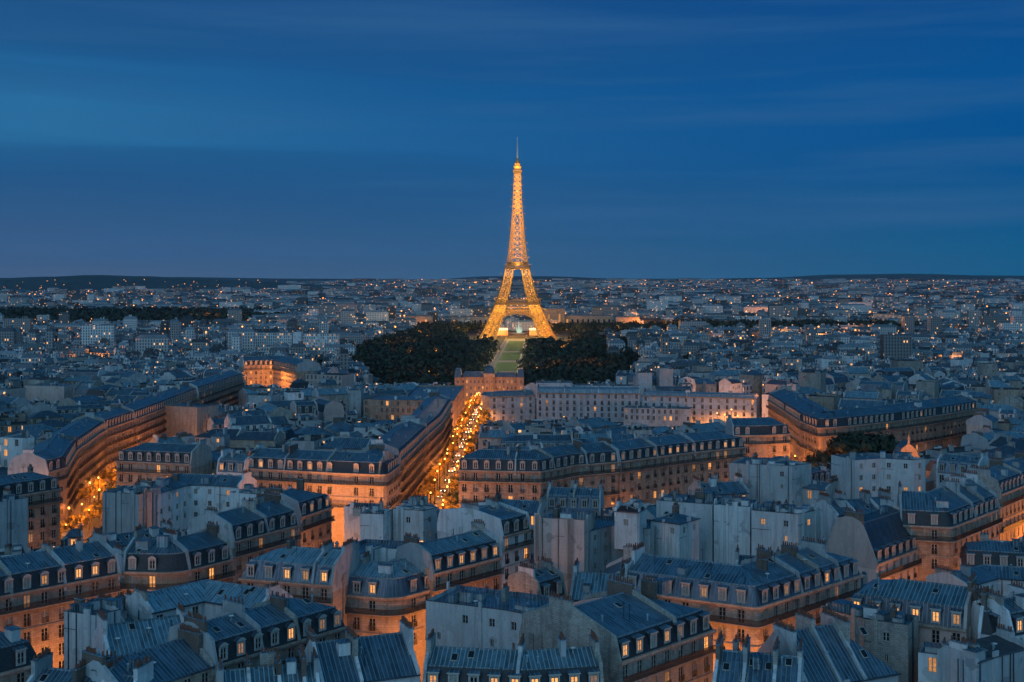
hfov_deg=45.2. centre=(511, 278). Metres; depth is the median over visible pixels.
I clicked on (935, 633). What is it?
window
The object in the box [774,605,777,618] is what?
window
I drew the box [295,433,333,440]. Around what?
house
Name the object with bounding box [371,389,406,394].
house
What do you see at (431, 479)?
tree
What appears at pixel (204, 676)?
window
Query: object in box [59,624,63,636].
window
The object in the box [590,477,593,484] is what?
window
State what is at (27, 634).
window
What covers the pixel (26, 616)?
window
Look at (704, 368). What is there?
house
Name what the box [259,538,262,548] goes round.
window
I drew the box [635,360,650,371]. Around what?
house
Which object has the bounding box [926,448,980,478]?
house
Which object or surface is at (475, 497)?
window
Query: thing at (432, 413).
apartment building
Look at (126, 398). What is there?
house
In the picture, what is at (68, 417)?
house
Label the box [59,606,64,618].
window
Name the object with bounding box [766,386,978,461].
apartment building
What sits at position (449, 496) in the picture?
tree
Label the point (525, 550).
window
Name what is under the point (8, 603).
window
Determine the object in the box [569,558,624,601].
apartment building
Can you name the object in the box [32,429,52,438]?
house
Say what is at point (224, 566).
window
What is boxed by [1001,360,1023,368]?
house
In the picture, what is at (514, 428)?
house
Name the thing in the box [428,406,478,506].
road
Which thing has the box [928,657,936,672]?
window
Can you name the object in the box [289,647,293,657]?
window
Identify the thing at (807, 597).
window
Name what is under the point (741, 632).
window
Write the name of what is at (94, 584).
window
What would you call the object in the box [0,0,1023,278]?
sky
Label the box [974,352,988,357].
house
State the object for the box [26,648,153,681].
apartment building
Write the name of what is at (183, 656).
apartment building
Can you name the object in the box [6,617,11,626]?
window
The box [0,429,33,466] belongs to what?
apartment building
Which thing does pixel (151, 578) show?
window
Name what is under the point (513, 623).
window
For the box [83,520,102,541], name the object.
pavement
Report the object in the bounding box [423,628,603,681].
apartment building
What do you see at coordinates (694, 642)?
window
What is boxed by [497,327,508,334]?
exhibition hall
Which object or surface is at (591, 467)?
window
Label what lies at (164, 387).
house
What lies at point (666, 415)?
apartment building
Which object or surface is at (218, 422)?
house
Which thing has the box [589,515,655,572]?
apartment building
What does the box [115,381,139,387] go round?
house
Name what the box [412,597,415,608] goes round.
window
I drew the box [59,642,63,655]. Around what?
window
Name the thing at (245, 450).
house
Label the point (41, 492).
apartment building
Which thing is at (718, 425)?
house
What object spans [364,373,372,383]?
house
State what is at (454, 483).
tree
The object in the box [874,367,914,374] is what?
house
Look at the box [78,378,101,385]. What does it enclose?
house
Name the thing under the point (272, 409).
house
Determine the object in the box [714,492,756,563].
apartment building
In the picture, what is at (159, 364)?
house
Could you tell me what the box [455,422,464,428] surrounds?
tree
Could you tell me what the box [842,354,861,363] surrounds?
house
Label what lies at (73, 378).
house
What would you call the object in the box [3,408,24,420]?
house
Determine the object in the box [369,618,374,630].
window
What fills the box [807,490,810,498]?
window
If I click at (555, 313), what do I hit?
palace pavilion
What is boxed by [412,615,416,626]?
window
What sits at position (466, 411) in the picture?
tree
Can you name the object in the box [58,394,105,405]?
house
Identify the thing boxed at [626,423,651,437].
house
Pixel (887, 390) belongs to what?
house
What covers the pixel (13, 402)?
house
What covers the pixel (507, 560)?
window
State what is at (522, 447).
house
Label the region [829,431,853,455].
tree
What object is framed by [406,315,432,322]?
palace pavilion
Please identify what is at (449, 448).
tree
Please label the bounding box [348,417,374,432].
house
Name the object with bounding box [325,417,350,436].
house
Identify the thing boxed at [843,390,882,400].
house
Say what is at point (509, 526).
apartment building
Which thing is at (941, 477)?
window
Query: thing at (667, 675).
window
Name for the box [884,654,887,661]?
window
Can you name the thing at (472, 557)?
apartment building
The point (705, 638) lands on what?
window
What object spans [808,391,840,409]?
house
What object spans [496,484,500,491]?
window
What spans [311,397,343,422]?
house
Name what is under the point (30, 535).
window
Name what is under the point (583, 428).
house
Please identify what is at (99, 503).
tree
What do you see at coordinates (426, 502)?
house
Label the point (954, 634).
window
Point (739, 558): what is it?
house
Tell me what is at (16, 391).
house
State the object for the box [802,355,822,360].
house
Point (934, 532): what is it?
window
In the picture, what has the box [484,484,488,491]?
window
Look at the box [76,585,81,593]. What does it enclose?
window
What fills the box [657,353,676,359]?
house
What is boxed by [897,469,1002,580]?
apartment building
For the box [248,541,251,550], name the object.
window
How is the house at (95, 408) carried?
on the ground at (471, 334)
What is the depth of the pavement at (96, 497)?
407.65 m
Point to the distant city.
(981, 320)
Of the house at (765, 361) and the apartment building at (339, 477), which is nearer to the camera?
the apartment building at (339, 477)
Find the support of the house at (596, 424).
on the ground at (471, 334)
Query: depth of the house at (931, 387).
584.32 m
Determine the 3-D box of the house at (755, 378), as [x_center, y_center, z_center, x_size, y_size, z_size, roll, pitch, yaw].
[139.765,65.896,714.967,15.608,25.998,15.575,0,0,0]
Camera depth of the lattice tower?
2018.92 m
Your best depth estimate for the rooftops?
708.67 m
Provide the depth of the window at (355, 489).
334.69 m
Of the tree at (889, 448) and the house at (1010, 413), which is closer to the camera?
the tree at (889, 448)
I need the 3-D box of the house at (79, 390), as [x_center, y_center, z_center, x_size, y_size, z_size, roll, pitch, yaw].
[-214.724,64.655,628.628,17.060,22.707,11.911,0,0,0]
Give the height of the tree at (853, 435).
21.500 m
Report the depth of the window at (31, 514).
306.83 m
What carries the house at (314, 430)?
on the ground at (471, 334)
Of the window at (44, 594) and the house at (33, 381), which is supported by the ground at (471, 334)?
the house at (33, 381)
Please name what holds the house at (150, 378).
on the ground at (471, 334)
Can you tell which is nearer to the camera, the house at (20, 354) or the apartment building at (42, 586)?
the apartment building at (42, 586)
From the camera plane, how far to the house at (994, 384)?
604.37 m
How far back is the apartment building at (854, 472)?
314.18 m
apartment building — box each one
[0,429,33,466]
[0,464,62,549]
[0,488,27,552]
[0,528,121,668]
[0,625,36,681]
[8,412,107,539]
[25,381,78,402]
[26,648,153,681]
[36,433,75,443]
[64,591,122,668]
[75,404,136,482]
[81,623,215,681]
[92,602,186,655]
[96,589,133,621]
[103,481,160,533]
[111,382,197,445]
[114,439,211,486]
[120,521,234,595]
[125,579,292,620]
[140,469,256,531]
[164,401,217,436]
[167,591,346,681]
[180,367,243,406]
[187,490,301,583]
[195,424,245,446]
[216,448,254,475]
[216,646,319,681]
[230,484,290,508]
[238,535,360,625]
[239,355,320,387]
[248,443,402,545]
[253,476,334,547]
[304,616,420,681]
[337,537,421,561]
[344,498,392,541]
[345,551,429,681]
[348,386,363,418]
[362,418,429,504]
[363,385,463,426]
[393,493,436,541]
[395,519,504,599]
[397,392,452,482]
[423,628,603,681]
[426,581,548,649]
[437,495,533,586]
[457,439,619,507]
[495,491,546,552]
[507,556,566,597]
[519,574,716,681]
[534,503,594,595]
[536,379,572,398]
[547,477,603,514]
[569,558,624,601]
[574,382,632,386]
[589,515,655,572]
[598,430,747,504]
[614,496,647,548]
[624,403,692,426]
[624,536,863,671]
[649,501,700,559]
[656,487,720,561]
[688,472,749,498]
[712,631,804,681]
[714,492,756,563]
[725,414,791,459]
[729,452,811,505]
[752,499,820,554]
[757,607,900,681]
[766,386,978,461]
[803,475,837,505]
[815,487,894,539]
[820,599,918,681]
[827,495,921,582]
[831,449,925,504]
[851,571,976,648]
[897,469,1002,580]
[918,637,979,681]
[926,561,1023,597]
[936,446,988,486]
[937,623,1023,681]
[956,450,1023,540]
[959,530,1023,569]
[971,580,1023,639]
[972,583,1000,638]
[979,449,1014,459]
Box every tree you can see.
[60,520,77,536]
[67,513,89,526]
[77,487,88,499]
[83,505,102,527]
[85,486,98,505]
[91,499,102,519]
[94,478,106,490]
[97,468,116,482]
[101,481,116,497]
[414,488,440,497]
[418,483,436,492]
[424,475,436,485]
[427,467,436,477]
[438,457,448,470]
[439,503,458,508]
[440,491,458,501]
[444,498,457,505]
[447,445,458,451]
[450,476,458,493]
[451,430,458,447]
[453,426,466,432]
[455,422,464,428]
[457,416,465,424]
[459,414,467,420]
[461,409,468,418]
[462,446,474,455]
[464,399,472,404]
[464,438,474,447]
[475,419,487,423]
[477,416,492,420]
[478,409,490,413]
[801,450,830,467]
[827,432,878,454]
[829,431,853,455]
[848,429,894,445]
[871,434,905,453]
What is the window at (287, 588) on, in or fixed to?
in the apartment building at (323, 573)
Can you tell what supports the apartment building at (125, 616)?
on the ground at (471, 334)
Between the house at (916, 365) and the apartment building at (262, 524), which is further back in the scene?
the house at (916, 365)
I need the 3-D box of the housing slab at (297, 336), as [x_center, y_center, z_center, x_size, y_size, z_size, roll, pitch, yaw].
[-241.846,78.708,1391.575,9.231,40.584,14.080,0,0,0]
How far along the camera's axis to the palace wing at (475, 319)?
2340.00 m
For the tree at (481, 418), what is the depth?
585.25 m
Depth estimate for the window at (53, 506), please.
312.19 m
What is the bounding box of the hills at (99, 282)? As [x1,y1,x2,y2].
[0,275,335,290]
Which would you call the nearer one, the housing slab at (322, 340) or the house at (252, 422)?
the house at (252, 422)
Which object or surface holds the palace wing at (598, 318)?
on the ground at (471, 334)
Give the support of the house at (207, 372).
on the ground at (471, 334)
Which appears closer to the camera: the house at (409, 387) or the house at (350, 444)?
the house at (350, 444)
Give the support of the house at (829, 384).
on the ground at (471, 334)
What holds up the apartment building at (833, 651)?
on the ground at (471, 334)
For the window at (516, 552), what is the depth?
257.02 m
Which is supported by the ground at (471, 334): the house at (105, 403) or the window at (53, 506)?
the house at (105, 403)
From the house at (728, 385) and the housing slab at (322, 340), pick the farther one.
the housing slab at (322, 340)
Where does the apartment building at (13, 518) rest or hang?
on the ground at (471, 334)
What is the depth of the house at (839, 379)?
673.73 m
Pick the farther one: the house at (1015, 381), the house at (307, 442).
the house at (1015, 381)
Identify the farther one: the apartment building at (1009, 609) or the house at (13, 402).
the house at (13, 402)
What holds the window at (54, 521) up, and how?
in the apartment building at (41, 492)
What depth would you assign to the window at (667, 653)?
177.97 m
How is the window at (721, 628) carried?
in the apartment building at (754, 598)
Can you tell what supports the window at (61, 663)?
in the apartment building at (42, 586)
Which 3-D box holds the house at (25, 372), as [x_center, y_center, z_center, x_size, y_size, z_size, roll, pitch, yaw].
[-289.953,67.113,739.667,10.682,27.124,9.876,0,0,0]
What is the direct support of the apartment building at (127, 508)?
on the ground at (471, 334)
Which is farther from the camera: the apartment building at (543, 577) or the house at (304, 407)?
the house at (304, 407)
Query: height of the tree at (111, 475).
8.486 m
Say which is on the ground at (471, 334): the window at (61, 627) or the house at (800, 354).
the house at (800, 354)
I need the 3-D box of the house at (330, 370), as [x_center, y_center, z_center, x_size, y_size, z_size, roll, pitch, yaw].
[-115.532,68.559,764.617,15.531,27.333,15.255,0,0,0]
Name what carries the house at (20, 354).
on the ground at (471, 334)
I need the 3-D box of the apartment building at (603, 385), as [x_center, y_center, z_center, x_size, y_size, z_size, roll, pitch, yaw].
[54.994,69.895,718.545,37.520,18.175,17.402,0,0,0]
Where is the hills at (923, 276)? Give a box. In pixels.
[170,274,1023,281]
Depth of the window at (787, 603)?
204.36 m
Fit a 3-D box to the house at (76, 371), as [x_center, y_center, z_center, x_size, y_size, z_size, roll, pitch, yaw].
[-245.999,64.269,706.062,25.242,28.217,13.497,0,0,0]
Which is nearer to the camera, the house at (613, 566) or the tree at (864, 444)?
the house at (613, 566)
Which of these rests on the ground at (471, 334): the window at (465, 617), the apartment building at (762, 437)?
the apartment building at (762, 437)
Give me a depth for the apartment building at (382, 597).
217.72 m
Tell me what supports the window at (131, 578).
in the apartment building at (169, 558)
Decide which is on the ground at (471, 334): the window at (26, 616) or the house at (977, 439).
the house at (977, 439)
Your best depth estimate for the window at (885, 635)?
183.21 m
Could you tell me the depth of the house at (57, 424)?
475.87 m
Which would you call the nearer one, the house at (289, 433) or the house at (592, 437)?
the house at (289, 433)
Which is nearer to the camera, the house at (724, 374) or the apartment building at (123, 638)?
the apartment building at (123, 638)
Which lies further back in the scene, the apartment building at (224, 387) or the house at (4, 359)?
the house at (4, 359)
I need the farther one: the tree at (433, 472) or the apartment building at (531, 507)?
the tree at (433, 472)
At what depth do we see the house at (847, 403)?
516.26 m
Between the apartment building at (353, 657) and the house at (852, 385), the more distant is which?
the house at (852, 385)
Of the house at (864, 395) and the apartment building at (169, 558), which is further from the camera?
the house at (864, 395)
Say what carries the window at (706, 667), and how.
in the apartment building at (645, 635)
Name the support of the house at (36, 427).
on the ground at (471, 334)
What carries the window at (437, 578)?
in the apartment building at (472, 557)
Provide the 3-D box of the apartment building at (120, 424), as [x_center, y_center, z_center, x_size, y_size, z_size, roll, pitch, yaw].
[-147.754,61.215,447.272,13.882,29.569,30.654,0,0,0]
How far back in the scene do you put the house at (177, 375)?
724.99 m
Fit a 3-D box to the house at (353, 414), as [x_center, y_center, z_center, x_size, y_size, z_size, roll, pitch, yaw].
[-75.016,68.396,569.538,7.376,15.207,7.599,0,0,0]
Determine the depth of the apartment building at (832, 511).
295.69 m
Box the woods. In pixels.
[0,305,954,385]
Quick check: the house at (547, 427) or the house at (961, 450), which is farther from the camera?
the house at (547, 427)
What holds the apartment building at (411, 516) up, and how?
on the ground at (471, 334)
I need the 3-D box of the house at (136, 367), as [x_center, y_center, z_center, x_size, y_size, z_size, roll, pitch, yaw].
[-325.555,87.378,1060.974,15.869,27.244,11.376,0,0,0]
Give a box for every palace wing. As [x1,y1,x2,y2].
[451,315,488,329]
[565,314,611,322]
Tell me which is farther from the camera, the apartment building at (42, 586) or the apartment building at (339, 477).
the apartment building at (339, 477)
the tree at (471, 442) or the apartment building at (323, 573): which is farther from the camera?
the tree at (471, 442)
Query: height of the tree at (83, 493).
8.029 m
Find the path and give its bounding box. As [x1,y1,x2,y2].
[490,339,526,373]
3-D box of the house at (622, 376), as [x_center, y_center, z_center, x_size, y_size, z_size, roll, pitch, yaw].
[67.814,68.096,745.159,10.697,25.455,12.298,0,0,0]
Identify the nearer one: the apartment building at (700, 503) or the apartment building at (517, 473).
the apartment building at (700, 503)
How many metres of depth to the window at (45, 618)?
211.24 m
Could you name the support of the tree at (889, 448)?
on the ground at (471, 334)
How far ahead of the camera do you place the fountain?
2178.17 m
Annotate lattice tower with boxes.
[479,137,556,339]
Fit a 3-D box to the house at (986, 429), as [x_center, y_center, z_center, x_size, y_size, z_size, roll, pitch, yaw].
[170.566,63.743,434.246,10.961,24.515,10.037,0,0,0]
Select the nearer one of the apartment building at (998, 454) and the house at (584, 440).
the apartment building at (998, 454)
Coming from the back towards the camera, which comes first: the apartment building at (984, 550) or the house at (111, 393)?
the house at (111, 393)
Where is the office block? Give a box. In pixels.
[873,313,931,322]
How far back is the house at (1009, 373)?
750.56 m
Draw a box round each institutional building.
[481,387,534,421]
[537,384,639,421]
[641,387,758,423]
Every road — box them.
[74,497,102,533]
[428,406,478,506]
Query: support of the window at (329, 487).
in the apartment building at (339, 477)
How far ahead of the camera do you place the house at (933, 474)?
343.56 m
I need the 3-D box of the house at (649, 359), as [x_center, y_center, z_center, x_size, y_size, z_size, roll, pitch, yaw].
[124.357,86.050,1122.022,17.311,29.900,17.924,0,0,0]
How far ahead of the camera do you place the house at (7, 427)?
464.36 m
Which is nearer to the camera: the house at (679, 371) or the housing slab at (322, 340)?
the house at (679, 371)
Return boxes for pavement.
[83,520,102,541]
[84,492,102,506]
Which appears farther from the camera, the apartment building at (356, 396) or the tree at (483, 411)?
the tree at (483, 411)
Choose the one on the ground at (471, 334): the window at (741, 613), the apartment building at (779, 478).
the apartment building at (779, 478)
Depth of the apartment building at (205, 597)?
200.74 m
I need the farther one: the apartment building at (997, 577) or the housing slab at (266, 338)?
the housing slab at (266, 338)
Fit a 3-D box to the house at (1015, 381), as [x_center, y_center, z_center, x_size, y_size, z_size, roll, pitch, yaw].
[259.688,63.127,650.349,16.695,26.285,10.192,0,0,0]
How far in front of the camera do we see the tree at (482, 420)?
575.27 m
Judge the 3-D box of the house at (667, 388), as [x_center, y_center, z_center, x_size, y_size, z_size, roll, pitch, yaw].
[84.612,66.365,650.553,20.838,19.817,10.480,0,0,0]
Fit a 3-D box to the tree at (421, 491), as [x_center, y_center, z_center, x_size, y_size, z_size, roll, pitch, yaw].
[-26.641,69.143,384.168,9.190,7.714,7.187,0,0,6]
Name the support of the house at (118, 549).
on the ground at (471, 334)
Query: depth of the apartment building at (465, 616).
196.81 m
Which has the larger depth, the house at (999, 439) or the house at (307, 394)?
the house at (307, 394)
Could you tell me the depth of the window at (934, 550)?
263.34 m
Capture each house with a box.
[0,357,9,362]
[0,387,25,398]
[0,396,29,408]
[0,413,19,421]
[0,420,28,435]
[0,543,24,556]
[3,369,22,377]
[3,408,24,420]
[5,379,20,386]
[13,424,57,432]
[17,403,37,416]
[18,352,30,358]
[21,368,39,375]
[23,377,63,387]
[28,541,74,551]
[29,379,49,384]
[29,406,63,423]
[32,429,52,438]
[34,402,50,411]
[36,416,67,429]
[51,403,103,413]
[54,357,68,363]
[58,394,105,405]
[59,366,87,371]
[61,367,105,378]
[61,409,82,423]
[61,523,82,545]
[62,374,100,383]
[69,356,92,361]
[73,383,97,396]
[73,407,83,418]
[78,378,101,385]
[78,396,120,405]
[86,384,122,397]
[89,518,177,548]
[100,372,119,382]
[104,376,130,384]
[105,365,122,371]
[105,387,148,399]
[112,394,142,401]
[113,542,124,581]
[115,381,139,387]
[120,371,146,381]
[125,364,144,370]
[129,391,161,397]
[144,362,165,367]
[147,374,160,381]
[150,432,184,443]
[152,379,173,384]
[159,360,175,366]
[159,381,175,390]
[161,371,192,379]
[173,379,197,382]
[173,431,194,443]
[195,361,209,365]
[203,368,226,377]
[207,414,251,429]
[210,427,229,450]
[211,450,220,473]
[214,445,253,452]
[224,409,266,417]
[224,411,271,430]
[229,426,284,447]
[238,388,257,405]
[244,386,272,390]
[247,412,289,425]
[249,393,279,405]
[255,402,292,418]
[260,397,314,409]
[268,425,295,440]
[284,391,303,400]
[289,379,308,388]
[289,416,318,427]
[290,389,312,399]
[290,400,317,417]
[290,434,323,449]
[294,421,337,435]
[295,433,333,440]
[306,372,353,387]
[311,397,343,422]
[312,387,348,410]
[313,367,338,372]
[317,378,337,387]
[317,434,374,451]
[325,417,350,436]
[329,361,339,367]
[337,427,365,437]
[347,410,356,418]
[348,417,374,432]
[363,424,387,436]
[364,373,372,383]
[370,384,393,389]
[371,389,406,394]
[371,419,400,428]
[394,382,417,394]
[403,493,439,519]
[478,424,515,448]
[479,420,502,430]
[499,429,572,448]
[500,419,532,434]
[501,440,551,449]
[523,380,543,397]
[525,423,574,431]
[529,419,546,423]
[552,422,579,437]
[566,414,620,432]
[573,438,593,442]
[574,423,591,433]
[579,430,608,442]
[594,424,630,433]
[604,542,637,572]
[608,429,635,440]
[616,370,630,383]
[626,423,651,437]
[633,375,675,386]
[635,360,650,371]
[636,372,651,401]
[639,357,657,362]
[641,500,655,518]
[652,385,691,391]
[653,426,674,435]
[656,368,672,385]
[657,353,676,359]
[669,359,688,362]
[673,368,684,375]
[675,419,725,432]
[676,377,695,391]
[685,371,713,377]
[692,363,712,371]
[694,378,712,391]
[703,381,716,391]
[709,369,740,380]
[719,379,742,392]
[721,357,743,361]
[735,545,779,564]
[739,370,765,409]
[746,358,768,364]
[762,392,769,416]
[765,378,797,392]
[782,358,801,368]
[782,370,798,378]
[784,351,803,356]
[787,383,797,391]
[798,371,825,393]
[798,386,824,394]
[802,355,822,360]
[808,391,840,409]
[811,466,828,481]
[817,358,827,368]
[826,372,849,386]
[826,377,833,391]
[838,398,888,408]
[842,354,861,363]
[842,367,870,378]
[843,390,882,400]
[846,376,874,390]
[850,365,872,367]
[858,380,907,392]
[871,375,899,381]
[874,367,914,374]
[876,382,895,398]
[883,398,920,402]
[891,360,922,370]
[896,390,922,399]
[908,373,934,383]
[916,380,938,398]
[919,454,938,464]
[924,367,947,376]
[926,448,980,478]
[926,478,934,490]
[927,445,988,455]
[929,351,942,356]
[930,463,936,487]
[931,370,944,377]
[939,380,965,397]
[940,389,992,403]
[951,358,972,366]
[952,377,977,384]
[960,429,1023,448]
[964,383,985,393]
[966,408,998,434]
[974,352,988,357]
[977,363,996,375]
[978,403,1019,417]
[980,425,1003,432]
[985,373,1021,387]
[986,379,1012,394]
[987,432,1023,450]
[987,441,1022,454]
[990,387,1023,403]
[993,351,1016,356]
[998,371,1020,375]
[998,395,1023,409]
[998,418,1010,430]
[999,408,1015,420]
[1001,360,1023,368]
[1005,414,1023,428]
[1009,424,1023,431]
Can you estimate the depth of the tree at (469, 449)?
475.23 m
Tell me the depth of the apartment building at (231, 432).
441.03 m
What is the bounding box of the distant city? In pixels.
[0,278,1023,370]
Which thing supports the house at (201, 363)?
on the ground at (471, 334)
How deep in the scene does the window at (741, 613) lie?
199.61 m
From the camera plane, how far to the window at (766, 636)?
200.09 m
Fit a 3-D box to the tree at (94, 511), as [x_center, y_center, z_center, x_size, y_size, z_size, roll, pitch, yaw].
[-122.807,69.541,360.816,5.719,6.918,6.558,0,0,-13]
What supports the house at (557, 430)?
on the ground at (471, 334)
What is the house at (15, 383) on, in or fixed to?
on the ground at (471, 334)
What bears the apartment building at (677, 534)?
on the ground at (471, 334)
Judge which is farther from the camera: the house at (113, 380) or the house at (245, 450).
the house at (113, 380)
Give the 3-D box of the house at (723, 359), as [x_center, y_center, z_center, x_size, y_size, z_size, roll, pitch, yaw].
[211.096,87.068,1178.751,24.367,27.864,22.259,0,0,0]
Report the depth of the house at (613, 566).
245.28 m
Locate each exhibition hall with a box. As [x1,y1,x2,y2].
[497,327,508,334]
[529,327,538,334]
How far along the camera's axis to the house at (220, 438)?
429.97 m
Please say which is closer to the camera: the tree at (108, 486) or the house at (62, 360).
the tree at (108, 486)
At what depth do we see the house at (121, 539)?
258.27 m
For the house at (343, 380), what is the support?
on the ground at (471, 334)
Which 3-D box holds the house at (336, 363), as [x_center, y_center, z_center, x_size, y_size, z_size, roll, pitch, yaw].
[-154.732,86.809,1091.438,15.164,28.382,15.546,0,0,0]
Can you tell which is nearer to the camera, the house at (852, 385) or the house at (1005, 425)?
the house at (1005, 425)
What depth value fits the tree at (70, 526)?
336.64 m
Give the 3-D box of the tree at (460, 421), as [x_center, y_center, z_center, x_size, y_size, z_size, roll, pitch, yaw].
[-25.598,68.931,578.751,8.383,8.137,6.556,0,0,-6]
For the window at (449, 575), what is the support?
in the apartment building at (472, 557)
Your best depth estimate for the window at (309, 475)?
338.47 m
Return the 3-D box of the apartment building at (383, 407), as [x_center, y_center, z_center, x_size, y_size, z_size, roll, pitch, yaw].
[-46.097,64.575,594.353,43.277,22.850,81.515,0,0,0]
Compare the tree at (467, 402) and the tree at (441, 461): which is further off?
the tree at (467, 402)
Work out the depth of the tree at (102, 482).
407.39 m
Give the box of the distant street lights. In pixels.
[29,279,1023,340]
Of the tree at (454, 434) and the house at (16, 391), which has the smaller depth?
the tree at (454, 434)
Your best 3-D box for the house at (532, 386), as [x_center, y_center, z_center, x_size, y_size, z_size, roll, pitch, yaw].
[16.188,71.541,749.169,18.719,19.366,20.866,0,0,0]
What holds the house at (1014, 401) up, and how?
on the ground at (471, 334)
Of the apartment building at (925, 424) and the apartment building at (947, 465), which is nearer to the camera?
the apartment building at (947, 465)
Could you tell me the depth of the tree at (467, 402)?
667.89 m
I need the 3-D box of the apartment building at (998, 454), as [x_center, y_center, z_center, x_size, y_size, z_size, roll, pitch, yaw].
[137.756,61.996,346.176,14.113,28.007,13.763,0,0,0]
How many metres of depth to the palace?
868.00 m
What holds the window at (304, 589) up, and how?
in the apartment building at (323, 573)
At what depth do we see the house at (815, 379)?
600.95 m
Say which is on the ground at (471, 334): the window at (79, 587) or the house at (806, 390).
the house at (806, 390)
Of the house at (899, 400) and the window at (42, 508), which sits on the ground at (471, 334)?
the house at (899, 400)
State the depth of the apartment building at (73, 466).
373.44 m
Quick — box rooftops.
[0,348,1023,596]
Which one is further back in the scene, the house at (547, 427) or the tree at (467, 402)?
the tree at (467, 402)
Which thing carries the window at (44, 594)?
in the apartment building at (42, 586)
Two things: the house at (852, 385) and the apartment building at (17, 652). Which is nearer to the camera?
the apartment building at (17, 652)
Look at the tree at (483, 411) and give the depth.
616.16 m
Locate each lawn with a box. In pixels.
[494,362,517,371]
[499,353,520,359]
[504,341,523,350]
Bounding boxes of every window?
[6,599,11,610]
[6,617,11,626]
[17,672,24,681]
[24,595,29,607]
[24,613,29,626]
[24,631,30,639]
[29,508,33,516]
[29,521,33,529]
[29,534,32,542]
[41,506,44,514]
[41,519,44,527]
[41,531,44,539]
[42,591,47,603]
[42,609,48,622]
[42,628,48,640]
[52,504,56,512]
[52,517,56,525]
[52,529,55,537]
[59,588,64,600]
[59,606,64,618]
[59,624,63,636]
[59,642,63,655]
[59,660,63,668]
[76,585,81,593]
[92,581,97,593]
[109,578,113,590]
[129,576,134,586]
[149,576,154,587]
[196,571,199,580]
[202,672,207,681]
[210,568,213,579]
[223,564,226,575]
[237,559,241,569]
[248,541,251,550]
[255,657,259,666]
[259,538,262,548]
[284,586,289,593]
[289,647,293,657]
[302,587,307,598]
[308,474,311,481]
[321,589,326,600]
[328,486,331,493]
[353,617,359,628]
[354,488,357,495]
[354,599,359,611]
[369,600,374,612]
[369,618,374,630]
[370,488,373,495]
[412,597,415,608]
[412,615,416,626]
[436,576,439,587]
[448,573,451,584]
[460,570,463,581]
[462,484,465,491]
[463,615,467,623]
[471,567,474,578]
[473,484,477,491]
[473,495,477,502]
[483,564,485,575]
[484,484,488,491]
[489,618,494,626]
[494,578,498,588]
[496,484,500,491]
[505,553,509,563]
[505,569,509,578]
[508,485,512,492]
[512,622,515,630]
[515,551,518,560]
[520,485,524,492]
[524,548,528,558]
[532,485,536,492]
[590,466,593,473]
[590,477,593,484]
[623,665,627,680]
[638,660,641,671]
[652,655,655,666]
[665,650,669,663]
[665,671,671,681]
[679,645,682,658]
[679,666,684,681]
[692,641,695,654]
[692,662,697,676]
[700,604,706,610]
[704,636,707,650]
[704,657,709,671]
[718,626,725,639]
[719,607,725,620]
[737,629,744,642]
[738,610,744,622]
[764,609,766,621]
[764,628,768,641]
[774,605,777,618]
[785,602,788,614]
[806,595,808,607]
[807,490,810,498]
[816,610,819,622]
[826,589,828,601]
[836,586,838,597]
[883,632,888,641]
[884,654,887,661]
[909,529,913,535]
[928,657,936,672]
[931,544,937,553]
[931,559,936,568]
[932,530,936,539]
[932,630,939,642]
[939,475,943,482]
[952,633,959,640]
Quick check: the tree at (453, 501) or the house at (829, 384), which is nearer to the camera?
the tree at (453, 501)
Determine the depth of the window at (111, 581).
220.41 m
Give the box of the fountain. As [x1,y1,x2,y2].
[511,324,526,333]
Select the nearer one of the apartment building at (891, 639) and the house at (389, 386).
the apartment building at (891, 639)
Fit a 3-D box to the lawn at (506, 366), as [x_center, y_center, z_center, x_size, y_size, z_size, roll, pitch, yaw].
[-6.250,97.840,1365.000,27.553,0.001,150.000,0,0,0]
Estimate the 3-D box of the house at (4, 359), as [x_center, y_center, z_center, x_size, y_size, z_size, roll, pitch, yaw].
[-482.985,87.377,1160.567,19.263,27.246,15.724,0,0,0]
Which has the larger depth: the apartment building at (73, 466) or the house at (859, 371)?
the house at (859, 371)
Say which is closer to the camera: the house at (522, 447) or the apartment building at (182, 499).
the apartment building at (182, 499)
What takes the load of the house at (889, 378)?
on the ground at (471, 334)
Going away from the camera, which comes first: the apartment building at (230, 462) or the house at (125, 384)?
the apartment building at (230, 462)
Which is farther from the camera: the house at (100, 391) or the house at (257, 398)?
the house at (100, 391)
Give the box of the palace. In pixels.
[454,361,523,403]
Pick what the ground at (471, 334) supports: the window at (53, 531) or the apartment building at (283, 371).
the apartment building at (283, 371)
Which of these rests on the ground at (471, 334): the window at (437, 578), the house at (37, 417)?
the house at (37, 417)
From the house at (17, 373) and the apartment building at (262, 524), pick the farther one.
the house at (17, 373)
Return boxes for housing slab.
[255,331,292,350]
[293,330,302,342]
[302,332,339,351]
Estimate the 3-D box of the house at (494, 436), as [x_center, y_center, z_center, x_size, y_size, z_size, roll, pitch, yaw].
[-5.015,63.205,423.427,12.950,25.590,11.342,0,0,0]
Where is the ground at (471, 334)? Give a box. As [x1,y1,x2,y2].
[83,282,761,547]
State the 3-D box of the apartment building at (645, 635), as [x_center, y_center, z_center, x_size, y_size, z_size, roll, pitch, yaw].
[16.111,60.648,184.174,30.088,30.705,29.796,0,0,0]
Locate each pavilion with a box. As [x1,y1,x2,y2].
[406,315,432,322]
[543,308,564,323]
[614,316,638,322]
[892,432,919,457]
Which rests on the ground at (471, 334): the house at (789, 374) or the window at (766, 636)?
the house at (789, 374)
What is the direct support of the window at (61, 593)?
in the apartment building at (42, 586)

